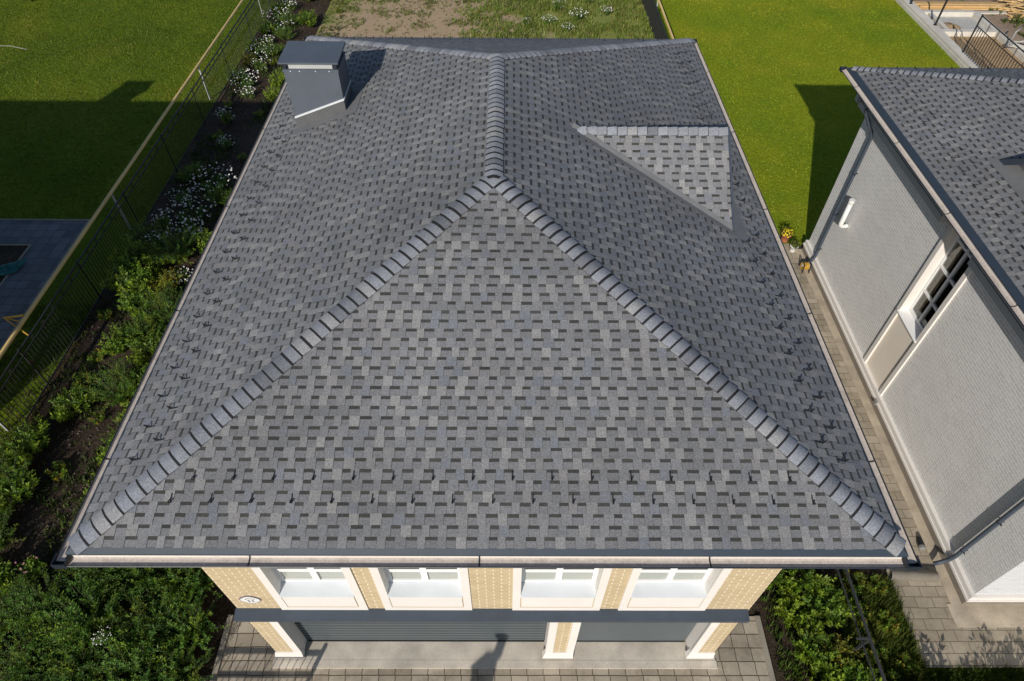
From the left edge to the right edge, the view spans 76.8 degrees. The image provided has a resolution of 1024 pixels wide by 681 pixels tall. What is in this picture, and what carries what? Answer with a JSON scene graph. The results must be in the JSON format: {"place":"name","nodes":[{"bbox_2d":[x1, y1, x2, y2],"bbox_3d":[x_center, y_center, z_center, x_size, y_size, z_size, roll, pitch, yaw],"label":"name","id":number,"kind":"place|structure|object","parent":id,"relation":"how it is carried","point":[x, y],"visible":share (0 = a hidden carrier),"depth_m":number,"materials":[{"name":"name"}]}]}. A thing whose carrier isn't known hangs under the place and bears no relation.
{"place":"outdoors","nodes":[
{"label":"outdoors","id":0,"kind":"place"},
{"bbox_2d":[0,220,86,346],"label":"patio","id":1,"kind":"structure","parent":0,"point":[51,242],"depth_m":23.96,"materials":[{"name":"stone"}]},
{"bbox_2d":[0,246,27,282],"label":"patio bed","id":2,"kind":"object","parent":1,"relation":"in","point":[8,254],"visible":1,"depth_m":24.08,"materials":[{"name":"soil"}]},
{"bbox_2d":[0,258,26,275],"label":"tarp","id":3,"kind":"object","parent":2,"relation":"on","point":[10,268],"visible":1,"depth_m":23.39,"materials":[{"name":"teal plastic"}]},
{"bbox_2d":[0,219,89,349],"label":"patio edging","id":4,"kind":"object","parent":1,"relation":"on","point":[21,256],"visible":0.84,"depth_m":24.34,"materials":[{"name":"stone"}]},
{"bbox_2d":[0,0,274,460],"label":"lawn","id":5,"kind":"structure","parent":0,"point":[56,284],"depth_m":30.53,"materials":[{"name":"green plant"}]},
{"bbox_2d":[0,302,99,464],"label":"fence","id":6,"kind":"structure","parent":5,"relation":"on","point":[53,346],"depth_m":20.76,"materials":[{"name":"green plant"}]},
{"bbox_2d":[0,0,262,430],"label":"fence rail","id":7,"kind":"object","parent":5,"relation":"on","point":[56,272],"visible":0.92,"depth_m":23.30,"materials":[{"name":"paint"}]},
{"bbox_2d":[0,0,924,680],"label":"ground","id":8,"kind":"structure","parent":0,"point":[224,608],"depth_m":18.80,"materials":[{"name":"green plant"}]},
{"bbox_2d":[0,557,15,596],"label":"bush","id":9,"kind":"object","parent":8,"relation":"on","point":[3,577],"visible":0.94,"depth_m":15.64,"materials":[{"name":"green plant"}]},
{"bbox_2d":[0,499,25,550],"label":"bush","id":10,"kind":"object","parent":8,"relation":"on","point":[3,524],"visible":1,"depth_m":16.49,"materials":[{"name":"green plant"}]},
{"bbox_2d":[0,450,34,501],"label":"plant","id":11,"kind":"object","parent":8,"relation":"on","point":[6,472],"visible":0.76,"depth_m":17.41,"materials":[{"name":"green plant"}]},
{"bbox_2d":[0,570,35,641],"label":"bush","id":12,"kind":"object","parent":8,"relation":"on","point":[3,617],"visible":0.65,"depth_m":15.20,"materials":[{"name":"green plant"}]},
{"bbox_2d":[0,468,39,513],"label":"bush","id":13,"kind":"object","parent":8,"relation":"on","point":[15,495],"visible":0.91,"depth_m":17.22,"materials":[{"name":"green plant"}]},
{"bbox_2d":[0,419,49,469],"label":"shrub","id":14,"kind":"object","parent":8,"relation":"on","point":[31,442],"visible":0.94,"depth_m":18.04,"materials":[{"name":"green plant"}]},
{"bbox_2d":[0,620,56,680],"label":"bush","id":15,"kind":"object","parent":8,"relation":"on","point":[24,658],"visible":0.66,"depth_m":14.40,"materials":[{"name":"green plant"}]},
{"bbox_2d":[10,555,46,582],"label":"pink flowers","id":16,"kind":"object","parent":8,"relation":"on","point":[34,566],"visible":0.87,"depth_m":15.91,"materials":[{"name":"green plant"}]},
{"bbox_2d":[0,566,81,655],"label":"bush","id":17,"kind":"object","parent":8,"relation":"on","point":[39,602],"visible":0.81,"depth_m":14.99,"materials":[{"name":"green plant"}]},
{"bbox_2d":[44,460,67,480],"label":"plant","id":18,"kind":"object","parent":8,"relation":"on","point":[57,466],"visible":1,"depth_m":17.85,"materials":[{"name":"green plant"}]},
{"bbox_2d":[48,383,94,421],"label":"shrub","id":19,"kind":"object","parent":8,"relation":"on","point":[78,398],"visible":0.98,"depth_m":19.05,"materials":[{"name":"green plant"}]},
{"bbox_2d":[18,622,127,680],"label":"bush","id":20,"kind":"object","parent":8,"relation":"on","point":[71,670],"visible":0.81,"depth_m":14.22,"materials":[{"name":"green plant"}]},
{"bbox_2d":[23,567,127,677],"bbox_3d":[-9.859,6.247,14.689,2.277,1.712,2.486,-24,53,-20],"label":"bush","id":21,"kind":"object","parent":8,"relation":"on","point":[78,617],"visible":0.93,"depth_m":14.67,"materials":[{"name":"green plant"}]},
{"bbox_2d":[71,370,91,387],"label":"shrub","id":22,"kind":"object","parent":8,"relation":"on","point":[79,377],"visible":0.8,"depth_m":19.95,"materials":[{"name":"green plant"}]},
{"bbox_2d":[50,567,141,601],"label":"bush","id":23,"kind":"object","parent":8,"relation":"on","point":[87,571],"visible":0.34,"depth_m":15.60,"materials":[{"name":"green plant"}]},
{"bbox_2d":[77,353,146,416],"bbox_3d":[-11.770,1.224,19.323,2.248,1.370,1.985,37,58,27],"label":"shrub","id":24,"kind":"object","parent":8,"relation":"on","point":[118,392],"visible":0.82,"depth_m":19.24,"materials":[{"name":"green plant"}]},
{"bbox_2d":[98,322,137,355],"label":"shrub","id":25,"kind":"object","parent":8,"relation":"on","point":[111,346],"visible":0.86,"depth_m":20.60,"materials":[{"name":"green plant"}]},
{"bbox_2d":[99,262,152,295],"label":"shrub","id":26,"kind":"object","parent":8,"relation":"on","point":[120,282],"visible":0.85,"depth_m":22.28,"materials":[{"name":"green plant"}]},
{"bbox_2d":[75,617,184,680],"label":"bush","id":27,"kind":"object","parent":8,"relation":"on","point":[135,663],"visible":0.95,"depth_m":14.21,"materials":[{"name":"green plant"}]},
{"bbox_2d":[108,234,154,273],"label":"shrub","id":28,"kind":"object","parent":8,"relation":"on","point":[132,254],"visible":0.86,"depth_m":23.12,"materials":[{"name":"green plant"}]},
{"bbox_2d":[123,363,148,391],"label":"plant","id":29,"kind":"object","parent":8,"relation":"on","point":[136,374],"visible":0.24,"depth_m":19.57,"materials":[{"name":"green plant"}]},
{"bbox_2d":[96,567,180,611],"bbox_3d":[-8.868,5.239,15.614,2.495,1.670,2.217,-36,58,-28],"label":"bush","id":30,"kind":"object","parent":8,"relation":"on","point":[142,575],"visible":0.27,"depth_m":15.34,"materials":[{"name":"green plant"}]},
{"bbox_2d":[0,0,276,463],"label":"iron fence","id":31,"kind":"object","parent":8,"relation":"on","point":[83,271],"visible":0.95,"depth_m":23.95,"materials":[{"name":"black metal"}]},
{"bbox_2d":[116,283,160,318],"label":"shrub","id":32,"kind":"object","parent":8,"relation":"on","point":[130,305],"visible":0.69,"depth_m":21.65,"materials":[{"name":"green plant"}]},
{"bbox_2d":[112,309,164,348],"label":"plant","id":33,"kind":"object","parent":8,"relation":"on","point":[138,329],"visible":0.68,"depth_m":20.98,"materials":[{"name":"green plant"}]},
{"bbox_2d":[91,568,192,658],"bbox_3d":[-8.578,6.335,14.896,2.105,1.298,2.182,6,49,5],"label":"bush","id":34,"kind":"object","parent":8,"relation":"on","point":[129,627],"visible":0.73,"depth_m":14.89,"materials":[{"name":"green plant"}]},
{"bbox_2d":[124,329,162,365],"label":"shrub","id":35,"kind":"object","parent":8,"relation":"on","point":[144,356],"visible":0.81,"depth_m":20.35,"materials":[{"name":"green plant"}]},
{"bbox_2d":[122,217,166,248],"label":"plant","id":36,"kind":"object","parent":8,"relation":"on","point":[142,233],"visible":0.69,"depth_m":24.12,"materials":[{"name":"green plant"}]},
{"bbox_2d":[134,281,182,332],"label":"shrub","id":37,"kind":"object","parent":8,"relation":"on","point":[165,309],"visible":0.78,"depth_m":21.34,"materials":[{"name":"green plant"}]},
{"bbox_2d":[150,208,173,230],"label":"daisy clump","id":38,"kind":"object","parent":8,"relation":"on","point":[164,222],"visible":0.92,"depth_m":24.84,"materials":[{"name":"green plant"}]},
{"bbox_2d":[151,267,183,292],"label":"shrub","id":39,"kind":"object","parent":8,"relation":"on","point":[179,276],"visible":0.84,"depth_m":22.63,"materials":[{"name":"green plant"}]},
{"bbox_2d":[134,220,205,269],"bbox_3d":[-12.484,-3.458,23.440,2.401,1.372,2.595,3,49,2],"label":"shrub","id":40,"kind":"object","parent":8,"relation":"on","point":[172,257],"visible":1,"depth_m":23.43,"materials":[{"name":"green plant"}]},
{"bbox_2d":[0,2,342,572],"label":"soil clods","id":41,"kind":"object","parent":8,"relation":"on","point":[58,508],"visible":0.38,"depth_m":21.16,"materials":[{"name":"brown soil"}]},
{"bbox_2d":[0,14,345,575],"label":"bed weeds","id":42,"kind":"object","parent":8,"relation":"on","point":[83,368],"visible":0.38,"depth_m":21.84,"materials":[{"name":"green plant"}]},
{"bbox_2d":[132,567,222,610],"bbox_3d":[-7.803,5.484,15.517,2.211,1.504,1.959,10,49,8],"label":"bush","id":43,"kind":"object","parent":8,"relation":"on","point":[189,577],"visible":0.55,"depth_m":15.36,"materials":[{"name":"green plant"}]},
{"bbox_2d":[144,635,213,680],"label":"bush","id":44,"kind":"object","parent":8,"relation":"on","point":[183,670],"visible":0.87,"depth_m":14.41,"materials":[{"name":"green plant"}]},
{"bbox_2d":[137,574,229,664],"bbox_3d":[-7.566,6.461,14.785,1.933,1.310,1.978,34,57,26],"label":"bush","id":45,"kind":"object","parent":8,"relation":"on","point":[193,618],"visible":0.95,"depth_m":14.79,"materials":[{"name":"green plant"}]},
{"bbox_2d":[168,182,202,205],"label":"daisy clump","id":46,"kind":"object","parent":8,"relation":"on","point":[180,198],"visible":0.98,"depth_m":25.97,"materials":[{"name":"plant"}]},
{"bbox_2d":[167,218,203,237],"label":"daisy clump","id":47,"kind":"object","parent":8,"relation":"on","point":[194,227],"visible":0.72,"depth_m":24.52,"materials":[{"name":"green plant"}]},
{"bbox_2d":[162,195,215,222],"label":"daisy clump","id":48,"kind":"object","parent":8,"relation":"on","point":[198,212],"visible":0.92,"depth_m":25.26,"materials":[{"name":"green plant"}]},
{"bbox_2d":[174,159,211,180],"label":"plant","id":49,"kind":"object","parent":8,"relation":"on","point":[192,171],"visible":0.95,"depth_m":27.00,"materials":[{"name":"green plant"}]},
{"bbox_2d":[187,162,236,191],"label":"daisy clump","id":50,"kind":"object","parent":8,"relation":"on","point":[218,178],"visible":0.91,"depth_m":26.57,"materials":[{"name":"green plant"}]},
{"bbox_2d":[202,182,231,206],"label":"plant","id":51,"kind":"object","parent":8,"relation":"on","point":[217,198],"visible":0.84,"depth_m":25.94,"materials":[{"name":"green plant"}]},
{"bbox_2d":[224,64,249,83],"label":"plant","id":52,"kind":"object","parent":8,"relation":"on","point":[239,75],"visible":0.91,"depth_m":32.53,"materials":[{"name":"green plant"}]},
{"bbox_2d":[257,16,276,34],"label":"plant","id":53,"kind":"object","parent":8,"relation":"on","point":[263,29],"visible":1,"depth_m":36.11,"materials":[{"name":"green plant"}]},
{"bbox_2d":[258,39,283,55],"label":"plant","id":54,"kind":"object","parent":8,"relation":"on","point":[276,50],"visible":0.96,"depth_m":34.50,"materials":[{"name":"green plant"}]},
{"bbox_2d":[268,68,284,86],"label":"shrub","id":55,"kind":"object","parent":8,"relation":"on","point":[281,78],"visible":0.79,"depth_m":32.24,"materials":[{"name":"green plant"}]},
{"bbox_2d":[274,26,296,40],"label":"plant","id":56,"kind":"object","parent":8,"relation":"on","point":[287,35],"visible":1,"depth_m":35.89,"materials":[{"name":"green plant"}]},
{"bbox_2d":[275,7,301,25],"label":"plant","id":57,"kind":"object","parent":8,"relation":"on","point":[295,19],"visible":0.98,"depth_m":36.94,"materials":[{"name":"green plant"}]},
{"bbox_2d":[298,9,317,26],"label":"shrub","id":58,"kind":"object","parent":8,"relation":"on","point":[309,20],"visible":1,"depth_m":36.91,"materials":[{"name":"green plant"}]},
{"bbox_2d":[316,0,649,38],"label":"back yard","id":59,"kind":"structure","parent":8,"relation":"on","point":[436,18],"depth_m":38.00,"materials":[{"name":"brown soil"}]},
{"bbox_2d":[316,0,530,37],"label":"yard weeds","id":60,"kind":"object","parent":59,"relation":"on","point":[410,11],"visible":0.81,"depth_m":38.50,"materials":[{"name":"green plant"}]},
{"bbox_2d":[50,35,922,658],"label":"house","id":61,"kind":"structure","parent":8,"relation":"on","point":[502,339],"depth_m":10.31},
{"bbox_2d":[251,568,368,609],"bbox_3d":[-3.624,4.125,11.524,1.680,3.355,0.335,0,49,0],"label":"window","id":62,"kind":"structure","parent":61,"relation":"in","point":[291,588],"depth_m":12.04,"materials":[{"name":"metal"}]},
{"bbox_2d":[369,568,471,609],"bbox_3d":[-1.609,4.134,11.535,1.690,3.355,0.335,0,49,0],"label":"window","id":63,"kind":"structure","parent":61,"relation":"in","point":[398,588],"depth_m":12.05,"materials":[{"name":"metal"}]},
{"bbox_2d":[294,622,546,641],"bbox_3d":[-2.009,6.149,14.144,5.535,2.740,0.065,0,49,0],"label":"garage door","id":64,"kind":"structure","parent":61,"relation":"in","point":[312,631],"depth_m":14.62,"materials":[{"name":"metal"}]},
{"bbox_2d":[512,568,611,609],"bbox_3d":[0.866,4.144,11.548,1.700,3.355,0.335,0,49,0],"label":"window","id":65,"kind":"structure","parent":61,"relation":"in","point":[533,588],"depth_m":12.07,"materials":[{"name":"metal"}]},
{"bbox_2d":[576,623,695,641],"bbox_3d":[2.733,6.171,14.168,2.650,2.740,0.060,0,49,0],"label":"garage door","id":66,"kind":"structure","parent":61,"relation":"in","point":[588,632],"depth_m":14.68,"materials":[{"name":"metal"}]},
{"bbox_2d":[618,568,731,610],"bbox_3d":[2.926,4.153,11.560,1.700,3.355,0.335,0,49,0],"label":"window","id":67,"kind":"structure","parent":61,"relation":"in","point":[647,589],"depth_m":12.08,"materials":[{"name":"metal"}]},
{"bbox_2d":[274,637,714,660],"bbox_3d":[-0.386,7.242,14.989,10.140,0.050,0.660,0,49,0],"label":"garage apron","id":68,"kind":"object","parent":8,"relation":"on","point":[487,650],"visible":0.5,"depth_m":14.98,"materials":[{"name":"concrete"}]},
{"bbox_2d":[642,0,667,38],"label":"path","id":69,"kind":"structure","parent":8,"relation":"on","point":[655,21],"depth_m":36.40,"materials":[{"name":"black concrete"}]},
{"bbox_2d":[766,569,801,593],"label":"bush","id":70,"kind":"object","parent":8,"relation":"on","point":[781,582],"visible":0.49,"depth_m":15.78,"materials":[{"name":"green plant"}]},
{"bbox_2d":[774,585,808,630],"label":"bush","id":71,"kind":"object","parent":8,"relation":"on","point":[789,599],"visible":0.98,"depth_m":15.46,"materials":[{"name":"green plant"}]},
{"bbox_2d":[760,569,849,680],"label":"bed weeds","id":72,"kind":"object","parent":8,"relation":"on","point":[790,632],"visible":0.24,"depth_m":15.24,"materials":[{"name":"green plant"}]},
{"bbox_2d":[786,569,836,599],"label":"bush","id":73,"kind":"object","parent":8,"relation":"on","point":[812,578],"visible":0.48,"depth_m":15.63,"materials":[{"name":"green plant"}]},
{"bbox_2d":[791,613,839,667],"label":"bush","id":74,"kind":"object","parent":8,"relation":"on","point":[805,641],"visible":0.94,"depth_m":14.74,"materials":[{"name":"green plant"}]},
{"bbox_2d":[795,579,856,637],"bbox_3d":[7.340,6.287,15.357,1.470,0.882,1.223,-16,51,-14],"label":"bush","id":75,"kind":"object","parent":8,"relation":"on","point":[830,615],"visible":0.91,"depth_m":15.29,"materials":[{"name":"green plant"}]},
{"bbox_2d":[809,655,846,680],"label":"bush","id":76,"kind":"object","parent":8,"relation":"on","point":[822,671],"visible":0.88,"depth_m":14.43,"materials":[{"name":"green plant"}]},
{"bbox_2d":[817,632,864,672],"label":"bush","id":77,"kind":"object","parent":8,"relation":"on","point":[842,652],"visible":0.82,"depth_m":14.68,"materials":[{"name":"green plant"}]},
{"bbox_2d":[841,569,866,593],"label":"weed","id":78,"kind":"object","parent":8,"relation":"on","point":[856,577],"visible":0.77,"depth_m":15.99,"materials":[{"name":"green plant"}]},
{"bbox_2d":[828,659,881,680],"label":"bush","id":79,"kind":"object","parent":8,"relation":"on","point":[859,673],"visible":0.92,"depth_m":14.34,"materials":[{"name":"green plant"}]},
{"bbox_2d":[837,569,885,680],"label":"rail fence","id":80,"kind":"object","parent":8,"relation":"on","point":[864,642],"visible":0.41,"depth_m":14.27,"materials":[{"name":"metal"}]},
{"bbox_2d":[866,573,888,595],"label":"weed","id":81,"kind":"object","parent":8,"relation":"on","point":[872,588],"visible":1,"depth_m":15.92,"materials":[{"name":"green plant"}]},
{"bbox_2d":[836,588,928,680],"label":"lawn front","id":82,"kind":"structure","parent":8,"relation":"on","point":[876,613],"depth_m":15.33,"materials":[{"name":"green plant"}]},
{"bbox_2d":[847,600,871,626],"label":"weed","id":83,"kind":"object","parent":82,"relation":"on","point":[860,623],"visible":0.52,"depth_m":15.43,"materials":[{"name":"green plant"}]},
{"bbox_2d":[862,637,888,662],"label":"weed","id":84,"kind":"object","parent":82,"relation":"on","point":[869,652],"visible":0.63,"depth_m":14.91,"materials":[{"name":"green plant"}]},
{"bbox_2d":[828,573,936,680],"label":"verge grass","id":85,"kind":"structure","parent":82,"relation":"on","point":[911,651],"depth_m":15.28,"materials":[{"name":"green plant"}]},
{"bbox_2d":[876,609,901,633],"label":"weed","id":86,"kind":"object","parent":82,"relation":"on","point":[880,624],"visible":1,"depth_m":15.32,"materials":[{"name":"green plant"}]},
{"bbox_2d":[896,652,919,674],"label":"weed","id":87,"kind":"object","parent":82,"relation":"on","point":[905,657],"visible":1,"depth_m":14.76,"materials":[{"name":"green plant"}]},
{"bbox_2d":[795,249,1023,626],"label":"house apron","id":88,"kind":"object","parent":8,"relation":"on","point":[987,615],"visible":0.86,"depth_m":17.01,"materials":[{"name":"concrete"}]},
{"bbox_2d":[802,66,1023,603],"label":"house","id":89,"kind":"structure","parent":8,"relation":"on","point":[913,249],"depth_m":16.87,"materials":[{"name":"white paint"}]},
{"bbox_2d":[863,224,972,395],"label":"window","id":90,"kind":"structure","parent":89,"relation":"in","point":[946,269],"depth_m":17.91,"materials":[{"name":"white glass"}]},
{"bbox_2d":[913,0,1023,45],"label":"building plot","id":91,"kind":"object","parent":8,"relation":"on","point":[1008,29],"depth_m":38.54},
{"bbox_2d":[895,0,1023,67],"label":"foundation","id":92,"kind":"object","parent":91,"relation":"on","point":[940,33],"visible":0.74,"depth_m":36.90,"materials":[{"name":"concrete"}]},
{"bbox_2d":[962,14,1023,67],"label":"iron fence","id":93,"kind":"object","parent":92,"relation":"on","point":[1008,38],"visible":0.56,"depth_m":32.95,"materials":[{"name":"black metal"}]},
{"bbox_2d":[939,17,984,28],"bbox_3d":[26.332,-18.532,37.950,2.450,0.001,2.350,0,49,0],"label":"gravel bed","id":94,"kind":"object","parent":91,"relation":"on","point":[966,22],"visible":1,"depth_m":38.26,"materials":[{"name":"white gravel"}]},
{"bbox_2d":[949,36,1023,67],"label":"trench","id":95,"kind":"object","parent":91,"relation":"on","point":[961,42],"visible":0.5,"depth_m":35.64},
{"bbox_2d":[988,7,1023,37],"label":"plot weeds","id":96,"kind":"object","parent":91,"relation":"on","point":[1015,20],"visible":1,"depth_m":38.25,"materials":[{"name":"green plant"}]},
{"bbox_3d":[27.366,-20.491,39.638,5.680,0.070,0.220,0,49,0],"label":"board","id":97,"kind":"object","parent":91,"relation":"on","visible":0},
{"bbox_2d":[919,5,1000,7],"bbox_3d":[27.356,-20.424,39.472,4.900,0.070,0.200,0,49,0],"label":"board","id":98,"kind":"object","parent":97,"relation":"on","point":[976,6],"visible":1,"depth_m":39.43,"materials":[{"name":"wood"}]},
{"bbox_3d":[27.166,-20.694,39.816,5.280,0.070,0.220,0,49,0],"label":"board","id":99,"kind":"object","parent":91,"relation":"on","visible":0},
{"bbox_2d":[914,2,1002,4],"bbox_3d":[27.406,-20.694,39.711,5.600,0.070,0.220,0,49,0],"label":"board","id":100,"kind":"object","parent":99,"relation":"on","point":[934,3],"visible":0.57,"depth_m":39.64,"materials":[{"name":"wood"}]},
{"bbox_2d":[216,616,769,680],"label":"driveway","id":101,"kind":"structure","parent":0,"point":[249,653],"depth_m":14.73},
{"bbox_2d":[210,615,775,680],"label":"driveway kerb","id":102,"kind":"structure","parent":101,"relation":"on","point":[757,620],"depth_m":15.01,"materials":[{"name":"concrete"}]},
{"bbox_2d":[272,660,717,668],"bbox_3d":[-0.386,7.432,14.819,10.180,0.053,0.170,0,49,0],"label":"apron edge","id":103,"kind":"object","parent":101,"relation":"on","point":[560,664],"visible":1,"depth_m":14.80,"materials":[{"name":"concrete"}]},
{"bbox_2d":[447,0,654,38],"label":"meadow grass","id":104,"kind":"structure","parent":0,"point":[624,7],"depth_m":37.76,"materials":[{"name":"green plant"}]},
{"bbox_2d":[661,0,959,243],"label":"lawn","id":105,"kind":"structure","parent":0,"point":[832,123],"depth_m":34.02,"materials":[{"name":"green plant"}]},
{"bbox_2d":[783,244,1023,667],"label":"side path","id":106,"kind":"structure","parent":0,"point":[945,642],"depth_m":15.67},
{"bbox_2d":[886,569,939,581],"bbox_3d":[10.063,5.897,16.223,1.162,0.278,0.278,2,49,2],"label":"drain hump","id":107,"kind":"object","parent":106,"relation":"on","point":[919,575],"visible":0.84,"depth_m":16.11,"materials":[{"name":"concrete"}]},
{"bbox_2d":[925,663,1023,680],"bbox_3d":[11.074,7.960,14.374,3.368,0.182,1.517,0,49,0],"label":"foreground grass","id":108,"kind":"structure","parent":0,"point":[969,673],"depth_m":14.73,"materials":[{"name":"green plant"}]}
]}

